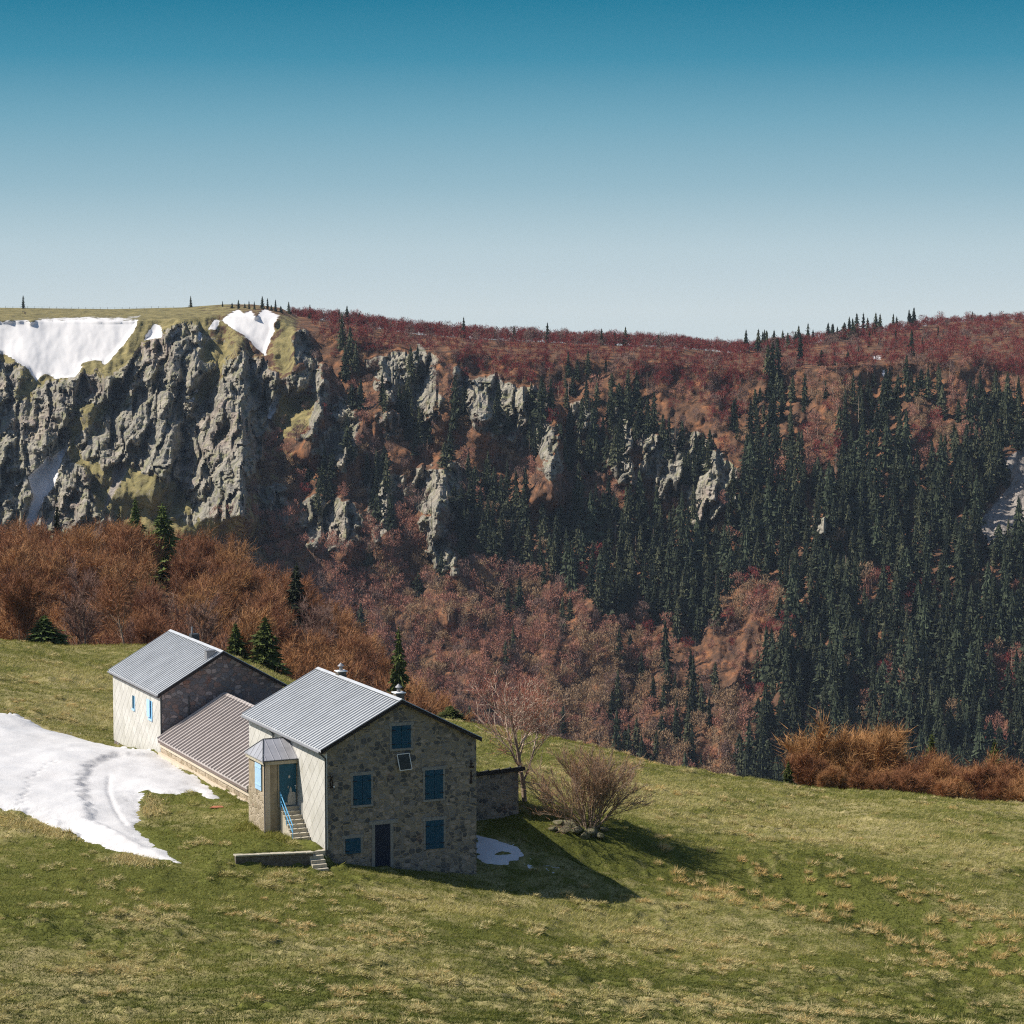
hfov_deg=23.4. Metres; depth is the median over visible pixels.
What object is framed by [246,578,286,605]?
beech tree
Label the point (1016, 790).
beech bush
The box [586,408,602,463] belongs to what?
spruce
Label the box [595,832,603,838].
boulder
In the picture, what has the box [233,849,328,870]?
retaining wall
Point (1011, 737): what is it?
spruce
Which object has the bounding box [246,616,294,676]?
spruce tree
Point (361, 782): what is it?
window
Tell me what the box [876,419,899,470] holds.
spruce
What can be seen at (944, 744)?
spruce
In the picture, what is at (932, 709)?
spruce
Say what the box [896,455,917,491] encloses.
spruce
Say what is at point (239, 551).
beech tree
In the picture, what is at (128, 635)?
beech tree
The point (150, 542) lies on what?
beech tree
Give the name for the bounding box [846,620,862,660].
spruce
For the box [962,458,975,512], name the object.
spruce
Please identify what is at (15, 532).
beech tree
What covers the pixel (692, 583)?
spruce
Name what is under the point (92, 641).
beech tree
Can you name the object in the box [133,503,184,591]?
spruce tree
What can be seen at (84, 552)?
beech tree
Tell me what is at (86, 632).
beech tree
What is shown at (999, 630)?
spruce
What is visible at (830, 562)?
spruce
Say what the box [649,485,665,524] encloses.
spruce
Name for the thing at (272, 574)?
beech tree
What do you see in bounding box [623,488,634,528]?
spruce
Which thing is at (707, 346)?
beech forest
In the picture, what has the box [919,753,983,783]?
beech bush
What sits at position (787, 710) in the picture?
spruce
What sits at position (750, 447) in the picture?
spruce
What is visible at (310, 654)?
beech tree
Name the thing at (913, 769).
beech bush
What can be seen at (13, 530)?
beech tree
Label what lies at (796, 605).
spruce
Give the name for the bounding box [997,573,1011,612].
spruce
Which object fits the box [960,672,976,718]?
spruce
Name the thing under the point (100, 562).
beech tree
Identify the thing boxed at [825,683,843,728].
spruce
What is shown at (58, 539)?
beech tree
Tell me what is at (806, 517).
spruce
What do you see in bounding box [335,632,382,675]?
beech tree
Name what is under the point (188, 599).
beech tree
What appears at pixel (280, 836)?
weeds
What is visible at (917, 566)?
spruce
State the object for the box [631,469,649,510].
spruce
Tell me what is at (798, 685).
spruce
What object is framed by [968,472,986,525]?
spruce
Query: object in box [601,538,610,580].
spruce
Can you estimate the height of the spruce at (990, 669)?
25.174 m
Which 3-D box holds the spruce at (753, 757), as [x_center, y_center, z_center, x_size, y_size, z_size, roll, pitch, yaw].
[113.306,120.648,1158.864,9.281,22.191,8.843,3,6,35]
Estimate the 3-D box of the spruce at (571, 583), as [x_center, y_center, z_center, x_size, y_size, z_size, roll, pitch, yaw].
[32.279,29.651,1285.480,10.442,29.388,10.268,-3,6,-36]
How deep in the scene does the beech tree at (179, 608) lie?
340.88 m
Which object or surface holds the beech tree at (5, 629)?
on the ground at (608, 853)
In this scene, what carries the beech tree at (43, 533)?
on the ground at (608, 853)
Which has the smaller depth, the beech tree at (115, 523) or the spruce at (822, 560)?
the beech tree at (115, 523)
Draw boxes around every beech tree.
[0,526,36,609]
[0,527,51,561]
[0,537,40,597]
[0,559,48,611]
[0,560,55,639]
[0,589,50,639]
[0,605,16,640]
[0,611,18,639]
[1,518,40,544]
[2,522,29,542]
[6,535,37,562]
[7,514,58,557]
[13,511,51,536]
[19,522,52,543]
[23,569,68,617]
[24,540,86,582]
[24,542,83,614]
[25,564,68,613]
[37,535,63,555]
[39,526,80,550]
[42,594,94,629]
[48,551,106,644]
[51,525,85,549]
[51,598,108,644]
[52,577,103,644]
[53,612,87,642]
[54,517,106,556]
[56,546,92,611]
[57,570,105,631]
[59,516,109,554]
[61,542,93,573]
[61,573,99,597]
[70,544,131,627]
[71,523,83,544]
[75,528,112,554]
[80,521,109,555]
[80,541,137,581]
[81,557,130,622]
[84,559,136,644]
[86,632,113,644]
[89,623,115,644]
[92,578,123,637]
[92,615,134,643]
[94,512,124,534]
[96,516,140,572]
[106,517,148,586]
[106,617,129,642]
[108,519,171,584]
[109,542,168,607]
[111,554,136,607]
[111,609,158,644]
[118,578,184,627]
[118,605,160,642]
[119,602,174,644]
[120,601,160,637]
[124,571,168,610]
[133,583,173,622]
[135,592,185,634]
[157,601,201,634]
[162,537,217,604]
[162,568,211,610]
[163,548,195,585]
[164,583,220,645]
[167,584,229,617]
[168,591,188,628]
[169,528,195,558]
[172,580,236,630]
[173,587,224,644]
[174,524,193,552]
[178,568,227,602]
[181,597,224,645]
[185,522,222,556]
[185,530,224,564]
[204,572,240,603]
[205,552,226,580]
[206,550,233,577]
[207,587,243,641]
[209,561,256,619]
[211,629,229,649]
[213,543,255,572]
[214,530,260,571]
[217,562,246,608]
[217,611,250,646]
[218,621,229,650]
[223,555,266,615]
[224,533,257,566]
[225,598,277,660]
[231,605,279,632]
[236,587,259,617]
[239,584,291,624]
[242,560,269,577]
[242,588,278,606]
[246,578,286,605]
[251,573,287,607]
[253,565,271,588]
[253,571,269,592]
[257,566,317,605]
[263,559,289,585]
[268,601,303,650]
[268,622,283,644]
[277,596,296,628]
[277,625,336,669]
[277,641,302,679]
[279,635,327,677]
[281,649,306,678]
[282,630,317,656]
[288,589,334,640]
[291,594,338,646]
[293,572,324,610]
[293,632,338,661]
[304,623,337,649]
[308,602,334,630]
[311,593,325,605]
[312,597,341,629]
[314,612,353,652]
[316,640,365,683]
[316,649,368,684]
[317,601,356,628]
[331,621,380,672]
[332,599,370,658]
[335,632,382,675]
[335,635,385,685]
[340,653,382,688]
[352,648,382,683]
[353,623,379,643]
[358,631,384,679]
[366,635,405,685]
[370,645,395,686]
[371,676,409,693]
[373,667,413,692]
[375,664,415,685]
[387,670,433,702]
[389,678,438,714]
[406,687,447,715]
[414,682,436,705]
[416,686,456,713]
[428,688,454,708]
[444,705,480,722]
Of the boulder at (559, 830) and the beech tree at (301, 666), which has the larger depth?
the beech tree at (301, 666)
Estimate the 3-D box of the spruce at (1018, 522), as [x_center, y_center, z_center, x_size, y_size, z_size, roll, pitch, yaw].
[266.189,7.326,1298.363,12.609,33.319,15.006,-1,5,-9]
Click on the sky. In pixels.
(722, 169)
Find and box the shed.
[476,766,524,820]
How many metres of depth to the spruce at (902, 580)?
1258.90 m
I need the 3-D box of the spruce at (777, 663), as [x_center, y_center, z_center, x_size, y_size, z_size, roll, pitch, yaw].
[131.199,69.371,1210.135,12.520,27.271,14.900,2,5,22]
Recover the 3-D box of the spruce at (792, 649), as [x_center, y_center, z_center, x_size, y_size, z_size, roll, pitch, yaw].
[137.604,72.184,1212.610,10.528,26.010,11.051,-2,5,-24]
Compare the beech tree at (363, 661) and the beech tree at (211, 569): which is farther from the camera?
the beech tree at (211, 569)
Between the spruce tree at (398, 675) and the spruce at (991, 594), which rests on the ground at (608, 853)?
the spruce tree at (398, 675)
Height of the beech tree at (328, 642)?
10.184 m
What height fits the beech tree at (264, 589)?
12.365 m
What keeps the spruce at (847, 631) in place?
on the mountainside
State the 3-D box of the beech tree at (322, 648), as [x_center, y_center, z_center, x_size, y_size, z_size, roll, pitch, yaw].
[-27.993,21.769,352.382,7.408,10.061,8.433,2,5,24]
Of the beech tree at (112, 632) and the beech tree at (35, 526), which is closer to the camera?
the beech tree at (112, 632)
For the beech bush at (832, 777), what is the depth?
211.36 m
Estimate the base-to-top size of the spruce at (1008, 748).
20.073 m
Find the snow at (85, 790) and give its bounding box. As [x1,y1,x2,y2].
[0,713,218,862]
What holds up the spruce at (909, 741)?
on the mountainside
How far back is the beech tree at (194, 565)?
378.90 m
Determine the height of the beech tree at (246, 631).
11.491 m
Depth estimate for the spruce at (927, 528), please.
1284.61 m
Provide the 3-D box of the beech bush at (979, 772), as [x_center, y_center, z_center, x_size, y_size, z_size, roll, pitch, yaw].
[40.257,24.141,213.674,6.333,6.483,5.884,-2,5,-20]
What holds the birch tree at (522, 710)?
on the ground at (608, 853)
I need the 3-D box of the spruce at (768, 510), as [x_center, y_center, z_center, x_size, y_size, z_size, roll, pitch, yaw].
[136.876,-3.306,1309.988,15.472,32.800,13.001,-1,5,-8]
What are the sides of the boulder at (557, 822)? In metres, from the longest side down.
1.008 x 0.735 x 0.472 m
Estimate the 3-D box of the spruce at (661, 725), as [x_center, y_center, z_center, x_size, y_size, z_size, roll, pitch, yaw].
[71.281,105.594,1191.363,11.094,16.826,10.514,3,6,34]
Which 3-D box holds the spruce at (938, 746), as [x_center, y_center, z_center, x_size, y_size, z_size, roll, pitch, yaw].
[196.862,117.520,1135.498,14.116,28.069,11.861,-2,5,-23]
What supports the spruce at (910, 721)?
on the mountainside
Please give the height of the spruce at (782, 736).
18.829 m
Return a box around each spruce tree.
[19,615,74,645]
[51,504,62,548]
[116,509,121,525]
[128,498,146,582]
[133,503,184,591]
[225,621,249,660]
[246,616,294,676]
[284,563,317,651]
[386,627,412,700]
[437,705,467,721]
[781,761,795,784]
[923,732,937,756]
[984,739,1000,767]
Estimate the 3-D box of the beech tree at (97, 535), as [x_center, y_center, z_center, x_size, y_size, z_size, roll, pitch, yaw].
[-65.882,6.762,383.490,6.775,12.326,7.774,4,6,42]
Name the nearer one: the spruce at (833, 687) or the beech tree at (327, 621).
the beech tree at (327, 621)
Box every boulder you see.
[548,826,557,830]
[552,820,563,825]
[557,828,566,832]
[561,820,576,831]
[571,826,582,834]
[580,832,590,838]
[584,826,597,835]
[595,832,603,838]
[597,826,608,831]
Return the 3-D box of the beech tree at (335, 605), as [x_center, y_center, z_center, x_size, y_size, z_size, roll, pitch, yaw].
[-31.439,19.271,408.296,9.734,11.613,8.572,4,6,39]
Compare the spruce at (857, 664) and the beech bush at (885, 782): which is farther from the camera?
the spruce at (857, 664)
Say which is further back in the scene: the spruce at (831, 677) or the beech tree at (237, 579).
the spruce at (831, 677)
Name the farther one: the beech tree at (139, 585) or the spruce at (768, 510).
the spruce at (768, 510)
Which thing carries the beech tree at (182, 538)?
on the ground at (608, 853)
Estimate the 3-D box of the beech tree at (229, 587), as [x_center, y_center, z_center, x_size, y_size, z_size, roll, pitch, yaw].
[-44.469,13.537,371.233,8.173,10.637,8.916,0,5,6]
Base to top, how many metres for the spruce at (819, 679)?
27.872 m
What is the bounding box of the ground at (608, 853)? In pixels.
[0,583,1023,1023]
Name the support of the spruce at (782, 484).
on the mountainside
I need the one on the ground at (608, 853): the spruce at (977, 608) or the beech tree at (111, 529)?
the beech tree at (111, 529)
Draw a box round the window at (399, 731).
[388,721,413,751]
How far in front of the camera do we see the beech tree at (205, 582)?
362.86 m
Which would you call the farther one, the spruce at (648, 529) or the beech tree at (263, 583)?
the spruce at (648, 529)
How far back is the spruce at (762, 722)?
1168.85 m
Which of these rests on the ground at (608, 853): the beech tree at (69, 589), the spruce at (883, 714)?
the beech tree at (69, 589)
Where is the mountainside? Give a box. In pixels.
[0,304,1023,775]
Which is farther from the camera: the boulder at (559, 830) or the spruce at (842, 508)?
the spruce at (842, 508)
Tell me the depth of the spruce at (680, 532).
1302.12 m
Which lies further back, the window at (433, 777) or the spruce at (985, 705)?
the spruce at (985, 705)
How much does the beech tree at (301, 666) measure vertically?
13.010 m
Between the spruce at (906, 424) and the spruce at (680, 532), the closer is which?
the spruce at (680, 532)
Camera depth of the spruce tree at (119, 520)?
447.42 m
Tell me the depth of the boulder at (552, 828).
156.66 m
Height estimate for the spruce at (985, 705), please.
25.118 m
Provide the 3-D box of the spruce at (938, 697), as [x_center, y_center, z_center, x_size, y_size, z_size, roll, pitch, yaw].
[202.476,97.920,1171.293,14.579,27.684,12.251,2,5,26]
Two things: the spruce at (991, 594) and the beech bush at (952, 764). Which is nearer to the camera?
the beech bush at (952, 764)
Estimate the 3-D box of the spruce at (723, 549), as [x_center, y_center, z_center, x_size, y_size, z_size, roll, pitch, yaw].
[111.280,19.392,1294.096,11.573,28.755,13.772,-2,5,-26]
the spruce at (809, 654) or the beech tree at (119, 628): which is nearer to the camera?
the beech tree at (119, 628)
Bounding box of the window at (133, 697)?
[132,695,134,710]
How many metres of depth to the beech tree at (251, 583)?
394.66 m
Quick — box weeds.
[227,820,293,842]
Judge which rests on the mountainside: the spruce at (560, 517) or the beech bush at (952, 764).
the spruce at (560, 517)
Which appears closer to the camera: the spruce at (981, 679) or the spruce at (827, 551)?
the spruce at (981, 679)
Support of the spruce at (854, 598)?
on the mountainside
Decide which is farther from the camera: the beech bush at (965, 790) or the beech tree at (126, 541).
the beech tree at (126, 541)
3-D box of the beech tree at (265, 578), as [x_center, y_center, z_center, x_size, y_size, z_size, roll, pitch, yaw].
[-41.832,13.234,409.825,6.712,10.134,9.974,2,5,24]
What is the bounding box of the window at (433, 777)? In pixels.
[422,766,445,801]
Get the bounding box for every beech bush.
[513,736,664,834]
[772,706,917,788]
[782,748,831,787]
[812,713,923,773]
[813,765,848,787]
[845,758,888,790]
[868,766,907,790]
[885,745,960,781]
[892,765,935,793]
[914,769,959,797]
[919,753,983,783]
[938,776,977,799]
[939,745,1023,778]
[943,754,977,775]
[947,758,1008,797]
[970,774,1010,801]
[981,770,1023,802]
[983,752,1023,779]
[986,761,1023,792]
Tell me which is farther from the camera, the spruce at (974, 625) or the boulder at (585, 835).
the spruce at (974, 625)
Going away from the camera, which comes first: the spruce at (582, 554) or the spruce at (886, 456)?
the spruce at (582, 554)
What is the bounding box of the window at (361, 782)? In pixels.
[350,771,373,807]
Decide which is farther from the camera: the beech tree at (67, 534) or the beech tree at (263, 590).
the beech tree at (67, 534)
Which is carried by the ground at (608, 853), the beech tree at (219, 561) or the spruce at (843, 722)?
the beech tree at (219, 561)
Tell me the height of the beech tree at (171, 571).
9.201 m
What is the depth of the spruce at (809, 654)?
1218.49 m
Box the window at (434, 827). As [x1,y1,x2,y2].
[422,816,446,849]
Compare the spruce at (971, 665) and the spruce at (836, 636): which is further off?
the spruce at (836, 636)
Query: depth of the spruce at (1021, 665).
1197.54 m
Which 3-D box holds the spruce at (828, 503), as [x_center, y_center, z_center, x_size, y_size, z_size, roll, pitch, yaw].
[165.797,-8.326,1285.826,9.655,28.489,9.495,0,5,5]
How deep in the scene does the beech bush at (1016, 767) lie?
222.08 m
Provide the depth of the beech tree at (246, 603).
363.79 m
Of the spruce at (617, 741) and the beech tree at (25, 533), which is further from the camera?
the spruce at (617, 741)
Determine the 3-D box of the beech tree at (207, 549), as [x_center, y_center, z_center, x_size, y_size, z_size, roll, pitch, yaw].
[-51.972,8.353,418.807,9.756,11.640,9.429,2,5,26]
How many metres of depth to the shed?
157.54 m
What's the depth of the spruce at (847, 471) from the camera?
1319.63 m
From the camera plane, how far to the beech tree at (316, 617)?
376.20 m
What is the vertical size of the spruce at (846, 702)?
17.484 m
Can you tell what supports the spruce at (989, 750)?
on the mountainside
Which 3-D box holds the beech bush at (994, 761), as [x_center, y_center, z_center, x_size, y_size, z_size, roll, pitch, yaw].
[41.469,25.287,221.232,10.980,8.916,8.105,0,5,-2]
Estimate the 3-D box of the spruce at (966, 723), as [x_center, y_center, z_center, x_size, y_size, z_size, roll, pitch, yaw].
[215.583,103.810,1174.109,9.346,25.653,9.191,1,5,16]
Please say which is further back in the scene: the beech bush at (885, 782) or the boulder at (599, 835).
the beech bush at (885, 782)
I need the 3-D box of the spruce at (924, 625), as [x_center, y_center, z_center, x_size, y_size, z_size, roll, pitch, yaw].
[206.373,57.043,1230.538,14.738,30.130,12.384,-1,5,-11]
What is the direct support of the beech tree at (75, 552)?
on the ground at (608, 853)
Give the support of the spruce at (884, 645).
on the mountainside
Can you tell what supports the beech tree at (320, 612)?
on the ground at (608, 853)
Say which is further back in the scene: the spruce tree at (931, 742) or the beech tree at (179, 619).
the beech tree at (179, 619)
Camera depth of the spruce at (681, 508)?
1320.00 m
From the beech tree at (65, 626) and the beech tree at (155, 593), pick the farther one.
the beech tree at (155, 593)
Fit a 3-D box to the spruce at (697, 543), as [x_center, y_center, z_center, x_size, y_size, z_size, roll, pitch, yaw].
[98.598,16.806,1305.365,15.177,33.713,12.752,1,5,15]
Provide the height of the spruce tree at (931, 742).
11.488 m
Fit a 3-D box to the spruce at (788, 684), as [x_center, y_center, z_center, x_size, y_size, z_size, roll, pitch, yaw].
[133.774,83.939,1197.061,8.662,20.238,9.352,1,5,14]
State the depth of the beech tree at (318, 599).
426.31 m
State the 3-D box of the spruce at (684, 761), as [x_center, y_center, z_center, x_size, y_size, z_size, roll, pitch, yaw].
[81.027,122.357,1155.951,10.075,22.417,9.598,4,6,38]
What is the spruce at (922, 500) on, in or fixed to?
on the mountainside
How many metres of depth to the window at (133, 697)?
180.68 m
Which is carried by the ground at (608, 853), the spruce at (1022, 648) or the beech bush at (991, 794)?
the beech bush at (991, 794)
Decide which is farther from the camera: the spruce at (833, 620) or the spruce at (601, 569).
the spruce at (601, 569)
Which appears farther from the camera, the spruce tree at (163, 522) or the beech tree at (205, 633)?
the spruce tree at (163, 522)
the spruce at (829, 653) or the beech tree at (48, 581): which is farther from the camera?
the spruce at (829, 653)
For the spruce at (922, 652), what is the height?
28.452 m
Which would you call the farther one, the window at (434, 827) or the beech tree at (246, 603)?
the beech tree at (246, 603)
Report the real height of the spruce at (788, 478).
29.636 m
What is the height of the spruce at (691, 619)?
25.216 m
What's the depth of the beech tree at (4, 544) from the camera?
344.43 m
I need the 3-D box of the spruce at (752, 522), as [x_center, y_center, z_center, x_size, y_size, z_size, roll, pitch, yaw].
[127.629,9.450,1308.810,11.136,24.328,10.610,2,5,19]
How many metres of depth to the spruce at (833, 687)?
1175.29 m
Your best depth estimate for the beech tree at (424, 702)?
257.97 m
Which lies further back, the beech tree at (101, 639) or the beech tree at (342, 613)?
the beech tree at (342, 613)
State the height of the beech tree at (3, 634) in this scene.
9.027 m
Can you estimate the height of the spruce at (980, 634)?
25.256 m
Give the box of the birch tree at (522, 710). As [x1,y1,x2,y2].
[458,661,569,801]
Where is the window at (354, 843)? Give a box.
[342,834,363,854]
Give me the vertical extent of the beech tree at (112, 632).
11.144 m
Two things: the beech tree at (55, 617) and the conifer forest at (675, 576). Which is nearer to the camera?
the beech tree at (55, 617)
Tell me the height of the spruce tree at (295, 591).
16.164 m
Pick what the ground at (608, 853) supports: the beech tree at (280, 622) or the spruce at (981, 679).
the beech tree at (280, 622)
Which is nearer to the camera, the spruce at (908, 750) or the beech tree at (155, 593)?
the beech tree at (155, 593)
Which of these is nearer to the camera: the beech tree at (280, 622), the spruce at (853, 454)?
the beech tree at (280, 622)
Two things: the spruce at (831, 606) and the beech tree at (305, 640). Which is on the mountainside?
the spruce at (831, 606)
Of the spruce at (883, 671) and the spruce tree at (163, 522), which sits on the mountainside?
the spruce at (883, 671)
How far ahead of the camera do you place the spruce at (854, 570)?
1251.62 m
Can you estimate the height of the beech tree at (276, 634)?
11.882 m
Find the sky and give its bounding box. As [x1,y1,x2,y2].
[0,0,1023,351]
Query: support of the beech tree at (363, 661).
on the ground at (608, 853)
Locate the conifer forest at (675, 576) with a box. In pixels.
[21,296,1023,782]
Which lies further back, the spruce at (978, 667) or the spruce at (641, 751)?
the spruce at (978, 667)
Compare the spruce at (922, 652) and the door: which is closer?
the door
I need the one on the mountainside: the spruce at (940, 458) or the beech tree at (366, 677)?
the spruce at (940, 458)
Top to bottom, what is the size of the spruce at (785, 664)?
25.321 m
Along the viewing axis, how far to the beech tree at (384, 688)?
317.64 m
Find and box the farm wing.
[157,692,254,802]
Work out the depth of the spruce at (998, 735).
1145.81 m
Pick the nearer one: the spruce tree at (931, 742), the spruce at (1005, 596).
the spruce tree at (931, 742)
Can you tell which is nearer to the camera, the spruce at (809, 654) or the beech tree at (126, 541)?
the beech tree at (126, 541)
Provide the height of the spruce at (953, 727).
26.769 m
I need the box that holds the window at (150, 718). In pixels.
[148,701,152,721]
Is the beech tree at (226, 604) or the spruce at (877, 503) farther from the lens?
the spruce at (877, 503)
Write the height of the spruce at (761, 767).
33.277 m
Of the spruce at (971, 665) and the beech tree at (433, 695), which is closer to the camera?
the beech tree at (433, 695)
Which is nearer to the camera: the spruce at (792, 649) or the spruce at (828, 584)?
the spruce at (792, 649)
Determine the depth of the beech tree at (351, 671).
322.22 m
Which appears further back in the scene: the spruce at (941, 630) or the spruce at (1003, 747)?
the spruce at (941, 630)
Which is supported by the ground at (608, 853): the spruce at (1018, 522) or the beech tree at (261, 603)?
the beech tree at (261, 603)
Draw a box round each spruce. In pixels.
[463,706,476,721]
[515,486,531,536]
[519,466,531,511]
[539,514,552,523]
[548,504,564,536]
[558,541,579,582]
[562,542,580,593]
[575,532,589,567]
[580,435,593,473]
[581,491,605,546]
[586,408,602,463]
[592,547,608,591]
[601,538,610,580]
[609,710,624,751]
[613,574,628,626]
[622,571,632,612]
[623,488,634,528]
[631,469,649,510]
[636,735,645,758]
[643,514,653,547]
[648,582,662,625]
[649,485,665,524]
[651,714,669,748]
[657,619,673,667]
[659,583,675,624]
[661,537,676,568]
[673,491,686,539]
[674,516,687,558]
[679,524,698,569]
[681,752,689,767]
[684,588,696,633]
[686,576,697,611]
[686,656,699,708]
[691,513,704,570]
[714,524,728,574]
[720,547,737,581]
[726,466,741,505]
[732,491,746,538]
[735,512,753,557]
[739,434,765,489]
[741,525,751,575]
[741,745,753,776]
[742,720,757,754]
[748,509,760,548]
[749,747,756,774]
[751,516,764,555]
[751,731,771,778]
[751,734,769,779]
[752,703,771,752]
[754,711,770,760]
[755,683,777,735]
[757,624,770,683]
[759,476,776,535]
[761,638,777,689]
[762,525,779,566]
[765,739,772,771]
[766,627,776,664]
[769,628,785,681]
[769,757,782,781]
[770,484,787,539]
[774,472,788,521]
[774,725,787,760]
[776,648,793,694]
[778,762,784,781]
[780,666,793,700]
[781,562,806,617]
[783,695,790,728]
[784,462,792,510]
[786,494,802,541]
[786,696,805,742]
[787,635,803,682]
[789,580,805,631]
[790,688,802,720]
[792,662,808,708]
[799,507,812,540]
[803,624,819,659]
[805,650,827,703]
[806,645,816,676]
[813,548,829,588]
[816,656,842,705]
[817,682,830,732]
[819,568,836,610]
[820,459,837,512]
[821,471,838,522]
[821,553,838,602]
[822,590,839,635]
[823,637,834,671]
[824,539,835,570]
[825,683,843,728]
[826,610,835,643]
[826,699,841,737]
[827,680,841,724]
[828,611,848,661]
[836,464,851,498]
[836,472,851,533]
[836,566,852,613]
[837,635,852,680]
[838,659,852,697]
[839,712,850,738]
[840,593,858,632]
[841,695,855,723]
[842,613,853,651]
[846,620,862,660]
[847,471,857,503]
[849,443,860,473]
[849,559,860,609]
[849,624,868,676]
[850,576,860,619]
[853,422,870,470]
[853,479,867,515]
[853,514,869,564]
[855,718,867,736]
[857,620,867,659]
[860,674,879,733]
[864,470,870,509]
[867,486,884,529]
[868,512,882,562]
[868,669,884,707]
[870,442,877,478]
[872,455,886,493]
[874,660,890,693]
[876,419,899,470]
[878,697,889,733]
[881,626,893,660]
[883,494,898,544]
[883,683,891,723]
[885,576,901,623]
[885,656,904,704]
[892,409,914,456]
[893,684,904,717]
[893,697,907,729]
[894,630,905,670]
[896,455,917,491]
[898,547,917,583]
[898,548,910,599]
[901,646,915,692]
[902,621,920,674]
[902,693,919,751]
[903,686,916,728]
[903,728,915,756]
[904,741,911,762]
[911,551,924,587]
[911,578,923,616]
[912,593,922,637]
[913,487,928,529]
[913,555,936,601]
[913,599,935,655]
[913,727,926,766]
[914,683,931,736]
[914,716,930,755]
[916,629,937,681]
[919,521,935,565]
[921,533,935,578]
[922,703,935,728]
[925,657,942,692]
[928,486,943,541]
[929,434,950,478]
[929,604,951,657]
[930,699,954,749]
[931,692,953,737]
[935,713,948,746]
[936,740,942,759]
[937,507,952,547]
[937,575,953,623]
[938,646,959,697]
[940,618,963,652]
[940,726,953,759]
[943,522,973,577]
[944,710,954,745]
[944,742,954,765]
[945,613,968,675]
[946,490,958,531]
[949,705,957,754]
[951,454,966,510]
[952,549,969,602]
[952,592,965,632]
[952,751,962,769]
[954,698,962,732]
[956,745,966,764]
[960,584,975,634]
[960,643,978,708]
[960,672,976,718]
[960,707,973,751]
[960,750,969,771]
[961,376,978,432]
[961,506,968,539]
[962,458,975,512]
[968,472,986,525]
[968,714,987,766]
[970,616,986,643]
[970,698,985,745]
[972,623,987,665]
[973,589,982,620]
[973,639,987,680]
[973,715,986,758]
[977,683,999,729]
[979,671,990,703]
[980,561,1001,608]
[983,649,998,694]
[984,721,995,754]
[985,745,990,763]
[986,581,998,618]
[988,524,1003,557]
[990,725,1008,763]
[992,429,1011,482]
[994,606,1011,648]
[995,726,1011,761]
[996,577,1010,627]
[997,552,1011,594]
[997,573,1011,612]
[998,390,1012,435]
[999,661,1015,706]
[1002,588,1021,649]
[1002,748,1010,764]
[1003,712,1019,761]
[1003,741,1013,764]
[1008,595,1023,632]
[1010,497,1023,551]
[1011,648,1020,689]
[1012,655,1023,700]
[1015,722,1022,757]
[1018,636,1023,667]
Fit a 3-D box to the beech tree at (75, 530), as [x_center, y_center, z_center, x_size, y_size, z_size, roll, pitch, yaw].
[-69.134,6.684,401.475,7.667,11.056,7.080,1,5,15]
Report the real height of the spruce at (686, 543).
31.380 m
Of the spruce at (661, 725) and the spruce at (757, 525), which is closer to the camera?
the spruce at (661, 725)
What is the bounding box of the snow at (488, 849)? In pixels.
[476,835,554,872]
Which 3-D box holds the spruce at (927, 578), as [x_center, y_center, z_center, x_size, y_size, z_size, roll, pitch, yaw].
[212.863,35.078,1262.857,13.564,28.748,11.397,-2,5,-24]
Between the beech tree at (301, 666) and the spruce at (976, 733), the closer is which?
the beech tree at (301, 666)
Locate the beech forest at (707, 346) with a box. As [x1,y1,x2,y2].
[209,306,1023,775]
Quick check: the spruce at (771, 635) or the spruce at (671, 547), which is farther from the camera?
the spruce at (671, 547)
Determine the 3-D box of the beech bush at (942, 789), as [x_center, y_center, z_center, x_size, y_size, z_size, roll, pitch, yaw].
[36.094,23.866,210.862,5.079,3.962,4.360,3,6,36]
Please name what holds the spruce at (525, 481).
on the mountainside
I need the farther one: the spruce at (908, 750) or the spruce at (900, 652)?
the spruce at (900, 652)
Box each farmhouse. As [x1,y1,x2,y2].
[107,627,287,752]
[241,663,481,874]
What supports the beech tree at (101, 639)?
on the ground at (608, 853)
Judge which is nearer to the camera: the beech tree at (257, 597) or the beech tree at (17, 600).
the beech tree at (17, 600)
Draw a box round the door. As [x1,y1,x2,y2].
[375,824,389,866]
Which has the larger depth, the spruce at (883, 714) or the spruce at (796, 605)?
the spruce at (796, 605)
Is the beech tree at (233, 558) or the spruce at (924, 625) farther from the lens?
the spruce at (924, 625)
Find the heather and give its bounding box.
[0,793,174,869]
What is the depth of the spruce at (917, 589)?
1248.79 m
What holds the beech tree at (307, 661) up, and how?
on the ground at (608, 853)
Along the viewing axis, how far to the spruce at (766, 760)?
1156.85 m
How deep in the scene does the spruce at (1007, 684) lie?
1193.97 m
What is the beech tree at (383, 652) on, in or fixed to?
on the ground at (608, 853)
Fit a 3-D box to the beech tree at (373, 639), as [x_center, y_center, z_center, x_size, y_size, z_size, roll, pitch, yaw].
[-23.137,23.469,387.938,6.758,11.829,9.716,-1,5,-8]
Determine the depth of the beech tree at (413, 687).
346.93 m
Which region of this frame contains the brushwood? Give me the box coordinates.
[23,581,296,677]
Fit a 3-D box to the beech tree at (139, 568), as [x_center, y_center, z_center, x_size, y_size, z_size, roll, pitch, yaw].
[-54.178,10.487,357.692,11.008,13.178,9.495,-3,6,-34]
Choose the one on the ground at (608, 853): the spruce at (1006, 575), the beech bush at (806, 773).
the beech bush at (806, 773)
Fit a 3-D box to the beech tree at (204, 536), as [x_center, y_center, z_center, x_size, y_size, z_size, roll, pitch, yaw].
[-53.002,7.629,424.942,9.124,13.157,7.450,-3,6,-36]
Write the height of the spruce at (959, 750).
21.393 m

